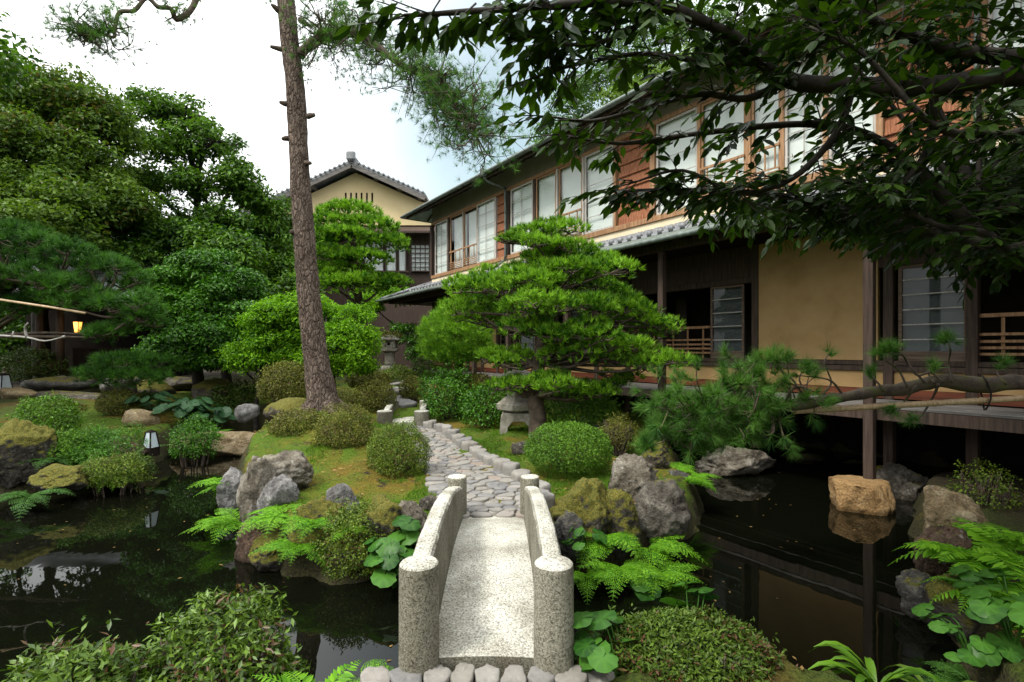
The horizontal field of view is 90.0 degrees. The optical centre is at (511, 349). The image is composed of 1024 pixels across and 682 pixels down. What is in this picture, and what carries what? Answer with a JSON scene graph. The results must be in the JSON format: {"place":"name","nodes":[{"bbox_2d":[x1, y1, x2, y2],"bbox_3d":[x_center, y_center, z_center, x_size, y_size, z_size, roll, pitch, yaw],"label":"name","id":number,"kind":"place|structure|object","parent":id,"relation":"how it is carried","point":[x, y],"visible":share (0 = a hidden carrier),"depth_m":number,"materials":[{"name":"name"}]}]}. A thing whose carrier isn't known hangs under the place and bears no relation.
{"place":"outdoors","nodes":[
{"label":"outdoors","id":0,"kind":"place"},
{"bbox_2d":[0,0,775,249],"label":"sky","id":1,"kind":"structure","parent":0,"point":[228,59],"materials":[{"name":"white"}]},
{"bbox_2d":[363,537,413,588],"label":"butterbur plant","id":2,"kind":"object","parent":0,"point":[393,554],"visible":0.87,"depth_m":4.59,"materials":[{"name":"green plant"}]},
{"bbox_2d":[395,425,523,518],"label":"path","id":3,"kind":"structure","parent":0,"point":[442,451],"depth_m":6.71,"materials":[{"name":"stone"}]},
{"bbox_2d":[0,431,964,681],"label":"water","id":4,"kind":"structure","parent":0,"point":[101,557],"depth_m":5.00,"materials":[{"name":"black liquid"}]},
{"bbox_2d":[26,463,89,494],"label":"rock","id":5,"kind":"object","parent":4,"relation":"on","point":[62,477],"visible":0.88,"depth_m":7.30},
{"bbox_2d":[234,518,265,562],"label":"rock","id":6,"kind":"object","parent":4,"relation":"in","point":[244,541],"visible":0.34,"depth_m":5.35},
{"bbox_2d":[256,474,299,520],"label":"rock","id":7,"kind":"object","parent":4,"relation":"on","point":[281,489],"visible":0.59,"depth_m":5.73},
{"bbox_2d":[252,660,363,681],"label":"fern","id":8,"kind":"object","parent":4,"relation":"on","point":[345,676],"visible":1,"depth_m":3.19,"materials":[{"name":"green plant"}]},
{"bbox_2d":[606,488,641,559],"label":"rock","id":9,"kind":"object","parent":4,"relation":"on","point":[622,509],"visible":0.66,"depth_m":5.17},
{"bbox_2d":[634,533,707,570],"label":"fern","id":10,"kind":"object","parent":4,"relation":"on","point":[660,545],"visible":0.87,"depth_m":5.10,"materials":[{"name":"green plant"}]},
{"bbox_2d":[693,445,775,476],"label":"rock","id":11,"kind":"object","parent":4,"relation":"in","point":[741,461],"visible":0.78,"depth_m":8.97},
{"bbox_2d":[828,475,895,515],"bbox_3d":[4.876,2.115,7.140,0.786,0.635,0.749,0,0,0],"label":"rock","id":12,"kind":"object","parent":4,"relation":"in","point":[856,494],"visible":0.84,"depth_m":6.92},
{"bbox_2d":[923,573,981,642],"bbox_3d":[3.413,1.943,3.899,0.467,0.500,0.397,0,0,0],"label":"rock","id":13,"kind":"object","parent":4,"relation":"on","point":[932,588],"visible":0.34,"depth_m":3.81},
{"bbox_2d":[0,361,1023,681],"bbox_3d":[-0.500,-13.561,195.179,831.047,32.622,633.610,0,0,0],"label":"ground","id":14,"kind":"structure","parent":0,"point":[1010,517],"depth_m":7.03,"materials":[{"name":"plant"}]},
{"bbox_2d":[0,10,47,99],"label":"understorey tree","id":15,"kind":"object","parent":14,"relation":"on","point":[13,55],"visible":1,"depth_m":10.46,"materials":[{"name":"green plant"}]},
{"bbox_2d":[0,418,57,488],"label":"rock","id":16,"kind":"object","parent":14,"relation":"on","point":[23,440],"visible":0.91,"depth_m":7.64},
{"bbox_2d":[0,343,72,390],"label":"azalea bush","id":17,"kind":"object","parent":14,"relation":"on","point":[19,363],"visible":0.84,"depth_m":15.58,"materials":[{"name":"green plant"}]},
{"bbox_2d":[4,389,88,436],"bbox_3d":[-8.414,1.235,9.262,1.284,1.050,1.113,0,0,0],"label":"azalea bush","id":18,"kind":"object","parent":14,"relation":"on","point":[50,420],"visible":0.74,"depth_m":9.12,"materials":[{"name":"green plant"}]},
{"bbox_2d":[20,377,97,390],"bbox_3d":[-13.421,1.020,15.225,2.368,0.460,0.900,0,0,0],"label":"stone step","id":19,"kind":"object","parent":14,"relation":"on","point":[55,383],"visible":0.84,"depth_m":14.94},
{"bbox_2d":[46,423,101,465],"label":"azalea bush","id":20,"kind":"object","parent":14,"relation":"on","point":[70,436],"visible":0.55,"depth_m":8.08,"materials":[{"name":"green plant"}]},
{"bbox_2d":[0,59,167,374],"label":"broadleaf tree","id":21,"kind":"object","parent":14,"relation":"on","point":[59,173],"visible":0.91,"depth_m":15.75,"materials":[{"name":"green plant"}]},
{"bbox_2d":[0,214,173,347],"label":"leaning garden pine","id":22,"kind":"object","parent":14,"relation":"on","point":[58,286],"visible":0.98,"depth_m":9.32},
{"bbox_2d":[0,611,189,681],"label":"azalea bush","id":23,"kind":"object","parent":14,"relation":"on","point":[69,659],"visible":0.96,"depth_m":3.10,"materials":[{"name":"green plant"}]},
{"bbox_2d":[1,266,192,387],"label":"garden gate","id":24,"kind":"structure","parent":14,"relation":"on","point":[76,351],"depth_m":18.60,"materials":[{"name":"brown wood"}]},
{"bbox_2d":[56,418,150,468],"bbox_3d":[-6.856,1.845,8.545,1.688,1.341,1.362,0,0,0],"label":"azalea bush","id":25,"kind":"object","parent":14,"relation":"on","point":[108,437],"visible":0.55,"depth_m":8.35,"materials":[{"name":"green plant"}]},
{"bbox_2d":[81,450,155,496],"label":"azalea bush","id":26,"kind":"object","parent":14,"relation":"on","point":[112,463],"visible":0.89,"depth_m":7.71,"materials":[{"name":"green plant"}]},
{"bbox_2d":[93,387,146,415],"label":"azalea bush","id":27,"kind":"object","parent":14,"relation":"on","point":[113,400],"visible":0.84,"depth_m":11.78,"materials":[{"name":"green plant"}]},
{"bbox_2d":[67,348,184,409],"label":"creeping pine","id":28,"kind":"object","parent":14,"relation":"on","point":[139,360],"visible":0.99,"depth_m":11.88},
{"bbox_2d":[68,214,232,379],"bbox_3d":[-12.163,-1.854,17.500,6.388,6.404,4.108,0,0,0],"label":"understorey tree","id":29,"kind":"object","parent":14,"relation":"on","point":[146,245],"visible":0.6,"depth_m":16.98,"materials":[{"name":"green plant"}]},
{"bbox_2d":[150,396,213,419],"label":"hosta plant","id":30,"kind":"object","parent":14,"relation":"on","point":[185,404],"visible":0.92,"depth_m":11.49,"materials":[{"name":"green plant"}]},
{"bbox_2d":[109,82,276,374],"bbox_3d":[-12.393,-4.561,19.487,6.587,11.476,4.374,0,0,0],"label":"broadleaf tree","id":31,"kind":"object","parent":14,"relation":"on","point":[233,173],"visible":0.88,"depth_m":19.31,"materials":[{"name":"green plant"}]},
{"bbox_2d":[116,246,269,385],"bbox_3d":[-8.483,-0.746,13.628,4.201,4.348,3.031,0,0,0],"label":"camellia tree","id":32,"kind":"object","parent":14,"relation":"on","point":[195,336],"visible":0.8,"depth_m":13.25,"materials":[{"name":"green plant"}]},
{"bbox_2d":[164,411,224,467],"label":"azalea bush","id":33,"kind":"object","parent":14,"relation":"on","point":[207,441],"visible":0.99,"depth_m":9.62,"materials":[{"name":"green plant"}]},
{"bbox_2d":[168,431,252,455],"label":"stone slab","id":34,"kind":"structure","parent":14,"relation":"on","point":[235,443],"depth_m":10.60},
{"bbox_2d":[180,507,241,543],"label":"fern","id":35,"kind":"object","parent":14,"relation":"on","point":[221,520],"visible":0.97,"depth_m":5.95,"materials":[{"name":"green plant"}]},
{"bbox_2d":[113,576,313,681],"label":"azalea bush","id":36,"kind":"object","parent":14,"relation":"on","point":[239,651],"visible":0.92,"depth_m":3.28,"materials":[{"name":"green plant"}]},
{"bbox_2d":[216,467,241,516],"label":"rock","id":37,"kind":"object","parent":14,"relation":"on","point":[226,496],"visible":0.63,"depth_m":6.56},
{"bbox_2d":[206,377,263,408],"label":"azalea bush","id":38,"kind":"object","parent":14,"relation":"on","point":[240,394],"visible":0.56,"depth_m":13.21,"materials":[{"name":"green plant"}]},
{"bbox_2d":[188,224,301,382],"bbox_3d":[-8.524,-1.399,16.212,5.429,5.536,3.080,0,0,38],"label":"understorey tree","id":39,"kind":"object","parent":14,"relation":"on","point":[251,257],"visible":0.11,"depth_m":16.64,"materials":[{"name":"green plant"}]},
{"bbox_2d":[236,455,275,522],"bbox_3d":[-3.014,1.754,6.076,0.481,1.047,0.503,0,0,0],"label":"rock","id":40,"kind":"object","parent":14,"relation":"on","point":[257,476],"visible":0.52,"depth_m":5.88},
{"bbox_2d":[213,294,303,432],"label":"maple tree","id":41,"kind":"object","parent":14,"relation":"on","point":[279,345],"visible":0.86,"depth_m":12.27,"materials":[{"name":"green plant"}]},
{"bbox_2d":[234,504,292,538],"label":"fern","id":42,"kind":"object","parent":14,"relation":"on","point":[270,514],"visible":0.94,"depth_m":5.25,"materials":[{"name":"green plant"}]},
{"bbox_2d":[248,533,285,571],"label":"rock","id":43,"kind":"object","parent":14,"relation":"on","point":[262,561],"visible":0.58,"depth_m":5.06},
{"bbox_2d":[253,358,305,402],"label":"azalea bush","id":44,"kind":"object","parent":14,"relation":"on","point":[279,391],"visible":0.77,"depth_m":11.45,"materials":[{"name":"green plant"}]},
{"bbox_2d":[228,188,333,372],"bbox_3d":[-9.107,-2.658,20.064,5.669,7.706,3.613,0,0,33],"label":"shade tree","id":45,"kind":"object","parent":14,"relation":"on","point":[274,228],"visible":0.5,"depth_m":20.10,"materials":[{"name":"green plant"}]},
{"bbox_2d":[26,0,538,416],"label":"pine tree","id":46,"kind":"object","parent":14,"relation":"on","point":[442,95],"visible":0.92,"depth_m":9.47,"materials":[{"name":"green plant"}]},
{"bbox_2d":[262,450,313,488],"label":"rock","id":47,"kind":"object","parent":14,"relation":"on","point":[296,466],"visible":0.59,"depth_m":6.22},
{"bbox_2d":[250,536,329,568],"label":"fern","id":48,"kind":"object","parent":14,"relation":"on","point":[283,544],"visible":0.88,"depth_m":4.87,"materials":[{"name":"green plant"}]},
{"bbox_2d":[264,406,326,436],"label":"azalea bush","id":49,"kind":"object","parent":14,"relation":"on","point":[284,418],"visible":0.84,"depth_m":8.59,"materials":[{"name":"green plant"}]},
{"bbox_2d":[286,495,344,548],"bbox_3d":[-1.993,1.810,5.277,0.600,0.630,0.513,0,0,0],"label":"rock","id":50,"kind":"object","parent":14,"relation":"on","point":[314,509],"visible":0.31,"depth_m":5.12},
{"bbox_2d":[260,287,385,388],"bbox_3d":[-4.862,-0.067,12.915,3.414,3.108,2.208,0,0,30],"label":"maple tree","id":51,"kind":"object","parent":14,"relation":"on","point":[351,337],"visible":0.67,"depth_m":12.47,"materials":[{"name":"green plant"}]},
{"bbox_2d":[240,150,434,365],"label":"gabled house","id":52,"kind":"structure","parent":14,"relation":"on","point":[353,176],"depth_m":27.02,"materials":[{"name":"yellow paint"}]},
{"bbox_2d":[310,399,376,448],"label":"azalea bush","id":53,"kind":"object","parent":14,"relation":"on","point":[337,418],"visible":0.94,"depth_m":7.82,"materials":[{"name":"green plant"}]},
{"bbox_2d":[288,196,413,378],"bbox_3d":[-5.201,-2.003,16.678,3.874,6.168,2.871,0,0,22],"label":"cloud pine","id":54,"kind":"object","parent":14,"relation":"on","point":[334,267],"visible":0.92,"depth_m":16.25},
{"bbox_2d":[309,493,397,579],"bbox_3d":[-1.511,1.836,5.113,0.964,0.815,0.877,0,0,0],"label":"azalea bush","id":55,"kind":"object","parent":14,"relation":"on","point":[354,515],"visible":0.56,"depth_m":4.86,"materials":[{"name":"green plant"}]},
{"bbox_2d":[353,377,399,412],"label":"azalea bush","id":56,"kind":"object","parent":14,"relation":"on","point":[378,403],"visible":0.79,"depth_m":12.26,"materials":[{"name":"green plant"}]},
{"bbox_2d":[357,493,401,544],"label":"rock","id":57,"kind":"object","parent":14,"relation":"on","point":[385,513],"visible":0.42,"depth_m":4.97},
{"bbox_2d":[387,515,420,547],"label":"butterbur plant","id":58,"kind":"object","parent":57,"relation":"on","point":[408,535],"visible":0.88,"depth_m":4.83,"materials":[{"name":"green plant"}]},
{"bbox_2d":[365,417,432,478],"bbox_3d":[-1.561,1.353,7.052,0.915,0.897,0.872,0,0,0],"label":"azalea bush","id":59,"kind":"object","parent":14,"relation":"on","point":[410,460],"visible":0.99,"depth_m":6.90,"materials":[{"name":"green plant"}]},
{"bbox_2d":[377,400,429,425],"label":"stone bridge","id":60,"kind":"structure","parent":14,"relation":"on","point":[422,414],"depth_m":11.21,"materials":[{"name":"stone"}]},
{"bbox_2d":[387,321,440,366],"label":"hedge shrub","id":61,"kind":"object","parent":14,"relation":"on","point":[408,337],"visible":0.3,"depth_m":20.49,"materials":[{"name":"green plant"}]},
{"bbox_2d":[415,359,477,419],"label":"camellia bush","id":62,"kind":"object","parent":14,"relation":"on","point":[436,400],"visible":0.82,"depth_m":11.50,"materials":[{"name":"green plant"}]},
{"bbox_2d":[259,411,640,521],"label":"grass","id":63,"kind":"structure","parent":14,"relation":"on","point":[492,435],"depth_m":7.43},
{"bbox_2d":[412,296,496,406],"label":"pine","id":64,"kind":"object","parent":14,"relation":"on","point":[442,347],"visible":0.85,"depth_m":11.98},
{"bbox_2d":[458,381,510,428],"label":"camellia bush","id":65,"kind":"object","parent":14,"relation":"on","point":[479,415],"visible":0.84,"depth_m":10.52,"materials":[{"name":"green plant"}]},
{"bbox_2d":[399,474,573,678],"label":"stone bridge","id":66,"kind":"structure","parent":14,"relation":"on","point":[495,591],"depth_m":3.17,"materials":[{"name":"stone"}]},
{"bbox_2d":[495,367,530,434],"bbox_3d":[0.122,0.913,9.900,1.005,1.440,1.005,0,0,0],"label":"stone lantern","id":67,"kind":"object","parent":14,"relation":"on","point":[513,407],"visible":0.43,"depth_m":9.60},
{"bbox_2d":[527,77,602,141],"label":"hillside tree","id":68,"kind":"object","parent":14,"relation":"on","point":[578,112],"visible":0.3,"depth_m":51.35,"materials":[{"name":"green plant"}]},
{"bbox_2d":[439,212,696,437],"bbox_3d":[0.885,-0.414,8.994,4.571,4.189,2.772,0,0,0],"label":"garden pine","id":69,"kind":"object","parent":14,"relation":"on","point":[544,261],"visible":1,"depth_m":8.74,"materials":[{"name":"plant"}]},
{"bbox_2d":[522,418,613,473],"bbox_3d":[0.768,1.326,7.031,1.265,0.798,1.131,0,0,0],"label":"azalea bush","id":70,"kind":"object","parent":14,"relation":"on","point":[555,452],"visible":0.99,"depth_m":6.75,"materials":[{"name":"green plant"}]},
{"bbox_2d":[554,509,582,560],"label":"rock","id":71,"kind":"object","parent":14,"relation":"on","point":[566,522],"visible":0.73,"depth_m":4.93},
{"bbox_2d":[549,477,611,550],"bbox_3d":[0.706,1.753,5.328,0.757,0.842,0.697,0,0,0],"label":"rock","id":72,"kind":"object","parent":14,"relation":"on","point":[583,499],"visible":0.58,"depth_m":5.13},
{"bbox_2d":[544,393,625,435],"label":"shrub","id":73,"kind":"object","parent":14,"relation":"on","point":[585,410],"visible":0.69,"depth_m":9.25,"materials":[{"name":"green plant"}]},
{"bbox_2d":[572,610,641,676],"bbox_3d":[0.561,1.706,2.908,0.550,0.398,0.405,0,0,-38],"label":"butterbur plant","id":74,"kind":"object","parent":14,"relation":"on","point":[593,656],"visible":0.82,"depth_m":2.83,"materials":[{"name":"green plant"}]},
{"bbox_2d":[576,531,646,571],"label":"fern","id":75,"kind":"object","parent":14,"relation":"on","point":[617,539],"visible":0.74,"depth_m":4.85,"materials":[{"name":"green plant"}]},
{"bbox_2d":[557,23,667,113],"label":"hillside tree","id":76,"kind":"object","parent":14,"relation":"on","point":[588,84],"visible":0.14,"depth_m":45.42,"materials":[{"name":"green plant"}]},
{"bbox_2d":[598,411,639,455],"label":"azalea bush","id":77,"kind":"object","parent":14,"relation":"on","point":[625,434],"visible":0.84,"depth_m":8.08,"materials":[{"name":"green plant"}]},
{"bbox_2d":[608,453,658,499],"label":"rock","id":78,"kind":"object","parent":14,"relation":"on","point":[632,474],"visible":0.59,"depth_m":5.79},
{"bbox_2d":[633,478,690,544],"bbox_3d":[1.615,1.784,5.604,0.616,0.751,0.582,0,0,-21],"label":"rock","id":79,"kind":"object","parent":14,"relation":"on","point":[662,508],"visible":0.89,"depth_m":5.45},
{"bbox_2d":[332,0,1023,310],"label":"overhanging tree","id":80,"kind":"object","parent":14,"relation":"on","point":[909,199],"visible":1,"depth_m":2.70,"materials":[{"name":"green plant"}]},
{"bbox_2d":[651,581,719,672],"bbox_3d":[1.038,1.794,3.243,0.558,0.650,0.360,0,0,-26],"label":"butterbur plant","id":81,"kind":"object","parent":14,"relation":"on","point":[703,593],"visible":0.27,"depth_m":3.27,"materials":[{"name":"green plant"}]},
{"bbox_2d":[574,603,798,681],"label":"azalea bush","id":82,"kind":"object","parent":14,"relation":"on","point":[653,653],"visible":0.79,"depth_m":2.87,"materials":[{"name":"green plant"}]},
{"bbox_2d":[374,0,1023,479],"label":"japanese house","id":83,"kind":"structure","parent":14,"relation":"on","point":[738,296],"depth_m":9.91,"materials":[{"name":"brown wood"}]},
{"bbox_2d":[435,219,447,274],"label":"window","id":84,"kind":"structure","parent":83,"relation":"in","point":[442,228],"depth_m":20.97,"materials":[{"name":"white glass"}]},
{"bbox_2d":[477,197,494,262],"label":"window","id":85,"kind":"structure","parent":83,"relation":"in","point":[486,251],"depth_m":18.18,"materials":[{"name":"white glass"}]},
{"bbox_2d":[511,180,532,253],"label":"window","id":86,"kind":"structure","parent":83,"relation":"in","point":[522,202],"depth_m":16.37,"materials":[{"name":"white glass"}]},
{"bbox_2d":[536,170,555,229],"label":"window","id":87,"kind":"structure","parent":83,"relation":"in","point":[547,184],"depth_m":15.44,"materials":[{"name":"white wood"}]},
{"bbox_2d":[559,158,581,236],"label":"window","id":88,"kind":"structure","parent":83,"relation":"in","point":[571,182],"depth_m":14.48,"materials":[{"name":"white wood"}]},
{"bbox_2d":[585,145,613,233],"bbox_3d":[2.315,-4.195,13.492,0.101,2.120,1.063,0,0,-35],"label":"window","id":89,"kind":"structure","parent":83,"relation":"in","point":[596,181],"depth_m":13.63,"materials":[{"name":"white glass"}]},
{"bbox_2d":[656,107,696,214],"bbox_3d":[3.722,-4.195,11.516,0.101,2.120,1.109,0,0,-35],"label":"window","id":90,"kind":"structure","parent":83,"relation":"in","point":[690,163],"depth_m":11.48,"materials":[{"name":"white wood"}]},
{"bbox_2d":[700,86,745,198],"bbox_3d":[4.357,-4.195,10.556,0.156,2.120,1.016,0,0,-35],"label":"window","id":91,"kind":"structure","parent":83,"relation":"in","point":[739,155],"depth_m":10.56,"materials":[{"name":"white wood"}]},
{"bbox_2d":[710,284,744,358],"bbox_3d":[4.431,-0.575,10.509,0.091,1.490,0.748,0,0,-35],"label":"window","id":92,"kind":"structure","parent":83,"relation":"in","point":[729,300],"depth_m":10.52,"materials":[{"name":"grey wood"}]},
{"bbox_2d":[751,82,779,187],"bbox_3d":[4.877,-4.195,9.810,0.156,2.120,0.580,0,0,-35],"label":"window","id":93,"kind":"structure","parent":83,"relation":"in","point":[769,164],"depth_m":9.86,"materials":[{"name":"white glass"}]},
{"bbox_2d":[785,53,822,175],"bbox_3d":[5.295,-4.195,9.258,0.101,2.120,0.670,0,0,-35],"label":"window","id":94,"kind":"structure","parent":83,"relation":"in","point":[797,145],"depth_m":9.38,"materials":[{"name":"white glass"}]},
{"bbox_2d":[829,28,875,164],"bbox_3d":[5.740,-4.195,8.620,0.101,2.120,0.715,0,0,-35],"label":"window","id":95,"kind":"structure","parent":83,"relation":"in","point":[871,119],"depth_m":8.60,"materials":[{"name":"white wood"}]},
{"bbox_2d":[898,260,964,361],"bbox_3d":[6.358,-0.575,7.741,0.091,1.490,0.847,0,0,-35],"label":"window","id":96,"kind":"structure","parent":83,"relation":"in","point":[925,306],"depth_m":7.81,"materials":[{"name":"grey glass"}]},
{"bbox_2d":[638,0,771,51],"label":"hillside tree","id":97,"kind":"object","parent":14,"relation":"on","point":[719,14],"visible":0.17,"depth_m":49.08,"materials":[{"name":"green plant"}]},
{"bbox_2d":[626,87,1023,469],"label":"leaning garden pine","id":98,"kind":"object","parent":14,"relation":"on","point":[706,417],"visible":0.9,"depth_m":4.74,"materials":[{"name":"green plant"}]},
{"bbox_2d":[792,395,1023,414],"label":"bamboo pole","id":99,"kind":"object","parent":98,"relation":"attached to","point":[934,403],"visible":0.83,"depth_m":4.84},
{"bbox_2d":[808,641,943,681],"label":"broad grass plant","id":100,"kind":"object","parent":14,"relation":"on","point":[867,675],"visible":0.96,"depth_m":3.05,"materials":[{"name":"green plant"}]},
{"bbox_2d":[876,463,928,501],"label":"rock","id":101,"kind":"object","parent":14,"relation":"on","point":[905,483],"visible":0.48,"depth_m":7.62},
{"bbox_2d":[895,568,935,622],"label":"rock","id":102,"kind":"object","parent":14,"relation":"on","point":[909,587],"visible":0.56,"depth_m":4.24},
{"bbox_2d":[912,524,972,576],"bbox_3d":[3.972,1.938,4.698,0.456,0.697,0.386,0,0,0],"label":"rock","id":103,"kind":"object","parent":14,"relation":"on","point":[956,537],"visible":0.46,"depth_m":4.62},
{"bbox_2d":[919,659,971,681],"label":"fern","id":104,"kind":"object","parent":14,"relation":"on","point":[957,669],"visible":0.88,"depth_m":3.37,"materials":[{"name":"green plant"}]},
{"bbox_2d":[888,539,1023,584],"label":"fern","id":105,"kind":"object","parent":14,"relation":"on","point":[931,548],"visible":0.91,"depth_m":4.21,"materials":[{"name":"green plant"}]},
{"bbox_2d":[911,603,1023,666],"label":"butterbur plant","id":106,"kind":"object","parent":14,"relation":"on","point":[987,650],"visible":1,"depth_m":3.18,"materials":[{"name":"green plant"}]},
{"bbox_2d":[939,516,1023,573],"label":"fern","id":107,"kind":"object","parent":14,"relation":"on","point":[988,545],"visible":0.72,"depth_m":4.63,"materials":[{"name":"green plant"}]},
{"bbox_2d":[941,564,1023,602],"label":"butterbur plant","id":108,"kind":"object","parent":14,"relation":"on","point":[966,576],"visible":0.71,"depth_m":3.73,"materials":[{"name":"green plant"}]},
{"bbox_2d":[945,457,1023,512],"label":"azalea bush","id":109,"kind":"object","parent":14,"relation":"on","point":[990,491],"visible":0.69,"depth_m":5.90,"materials":[{"name":"green plant"}]},
{"bbox_2d":[961,584,1023,644],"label":"butterbur plant","id":110,"kind":"object","parent":14,"relation":"on","point":[985,606],"visible":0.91,"depth_m":3.15,"materials":[{"name":"green plant"}]},
{"bbox_2d":[580,558,666,605],"bbox_3d":[1.019,2.061,4.640,0.862,0.224,0.534,0,0,-11],"label":"fern","id":111,"kind":"object","parent":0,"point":[629,568],"visible":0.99,"depth_m":4.62,"materials":[{"name":"green plant"}]},
{"bbox_2d":[923,485,988,540],"bbox_3d":[4.591,1.800,5.289,0.537,0.803,0.634,0,0,40],"label":"rock","id":112,"kind":"object","parent":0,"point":[941,505],"visible":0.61,"depth_m":5.18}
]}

